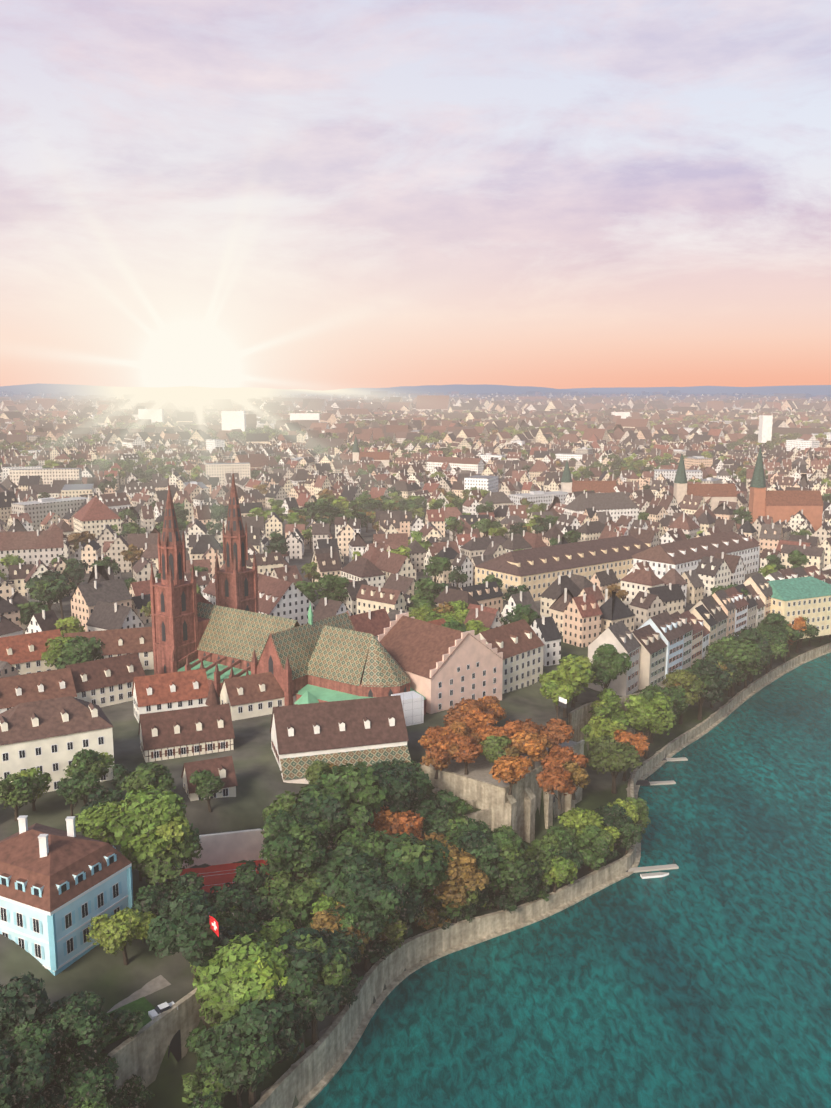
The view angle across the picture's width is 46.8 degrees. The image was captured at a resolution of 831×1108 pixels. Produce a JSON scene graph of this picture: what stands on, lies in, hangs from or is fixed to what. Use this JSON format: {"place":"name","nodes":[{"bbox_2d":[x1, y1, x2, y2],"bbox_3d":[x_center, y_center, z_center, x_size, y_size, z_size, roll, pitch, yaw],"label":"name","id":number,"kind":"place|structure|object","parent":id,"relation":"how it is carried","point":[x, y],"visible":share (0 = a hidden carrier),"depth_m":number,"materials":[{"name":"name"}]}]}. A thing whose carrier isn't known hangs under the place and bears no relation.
{"place":"outdoors","nodes":[
{"label":"outdoors","id":0,"kind":"place"},
{"bbox_2d":[0,383,830,1107],"bbox_3d":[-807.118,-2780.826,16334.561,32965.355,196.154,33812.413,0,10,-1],"label":"ground","id":1,"kind":"structure","parent":0,"point":[110,979],"depth_m":235.22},
{"bbox_2d":[0,815,133,975],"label":"mansion","id":2,"kind":"structure","parent":1,"relation":"on","point":[59,889],"depth_m":160.14,"materials":[{"name":"paint"}]},
{"bbox_2d":[148,1001,177,1019],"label":"parked car","id":3,"kind":"object","parent":1,"relation":"on","point":[158,1010],"visible":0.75,"depth_m":151.56,"materials":[{"name":"white paint"}]},
{"bbox_2d":[65,828,272,1054],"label":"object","id":4,"kind":"object","parent":1,"relation":"on","point":[221,853],"visible":0.15,"depth_m":206.91,"materials":[{"name":"grass"},{"name":"clay"},{"name":"gravel"}]},
{"bbox_2d":[150,474,425,714],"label":"cathedral","id":5,"kind":"structure","parent":1,"relation":"on","point":[232,632],"depth_m":295.46,"materials":[{"name":"red stone"}]},
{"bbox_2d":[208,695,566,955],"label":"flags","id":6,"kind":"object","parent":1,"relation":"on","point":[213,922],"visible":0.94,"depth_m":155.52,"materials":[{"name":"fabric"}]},
{"bbox_2d":[0,390,830,677],"bbox_3d":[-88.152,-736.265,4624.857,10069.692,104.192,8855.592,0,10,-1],"label":"town","id":7,"kind":"object","parent":1,"relation":"on","point":[579,610],"visible":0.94,"depth_m":800.40,"materials":[{"name":"tile"}]},
{"bbox_2d":[0,565,830,1107],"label":"riverside trees","id":8,"kind":"object","parent":1,"relation":"on","point":[362,859],"visible":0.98,"depth_m":186.81,"materials":[{"name":"green plant"}]},
{"bbox_2d":[0,563,830,881],"bbox_3d":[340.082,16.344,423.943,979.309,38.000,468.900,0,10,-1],"label":"row houses","id":9,"kind":"structure","parent":1,"relation":"on","point":[52,721],"depth_m":270.02,"materials":[{"name":"paint"}]},
{"bbox_2d":[0,408,830,625],"bbox_3d":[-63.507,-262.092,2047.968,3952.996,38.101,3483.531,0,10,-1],"label":"town trees","id":10,"kind":"object","parent":1,"relation":"on","point":[49,586],"visible":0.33,"depth_m":693.02,"materials":[{"name":"green plant"}]},
{"bbox_2d":[45,643,830,1107],"bbox_3d":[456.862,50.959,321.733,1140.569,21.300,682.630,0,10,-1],"label":"rampart walls","id":11,"kind":"structure","parent":1,"relation":"on","point":[311,1071],"depth_m":186.14,"materials":[{"name":"stone"}]},
{"bbox_2d":[138,409,830,638],"bbox_3d":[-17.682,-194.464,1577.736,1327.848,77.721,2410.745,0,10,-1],"label":"large buildings","id":12,"kind":"structure","parent":1,"relation":"on","point":[537,571],"depth_m":461.05,"materials":[{"name":"paint"}]},
{"bbox_2d":[415,739,584,842],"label":"terrace retaining wall","id":13,"kind":"structure","parent":1,"relation":"on","point":[478,786],"depth_m":234.77,"materials":[{"name":"stone"}]},
{"bbox_2d":[0,0,830,390],"label":"sky","id":14,"kind":"structure","parent":0,"point":[322,195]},
{"bbox_2d":[305,653,830,1107],"bbox_3d":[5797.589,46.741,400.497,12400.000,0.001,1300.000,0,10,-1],"label":"river water","id":15,"kind":"structure","parent":0,"point":[700,977],"depth_m":188.31,"materials":[{"name":"teal liquid"}]},
{"bbox_2d":[626,754,687,878],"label":"boat","id":16,"kind":"object","parent":15,"relation":"in","point":[652,868],"visible":0.62,"depth_m":230.75,"materials":[{"name":"beige wood"}]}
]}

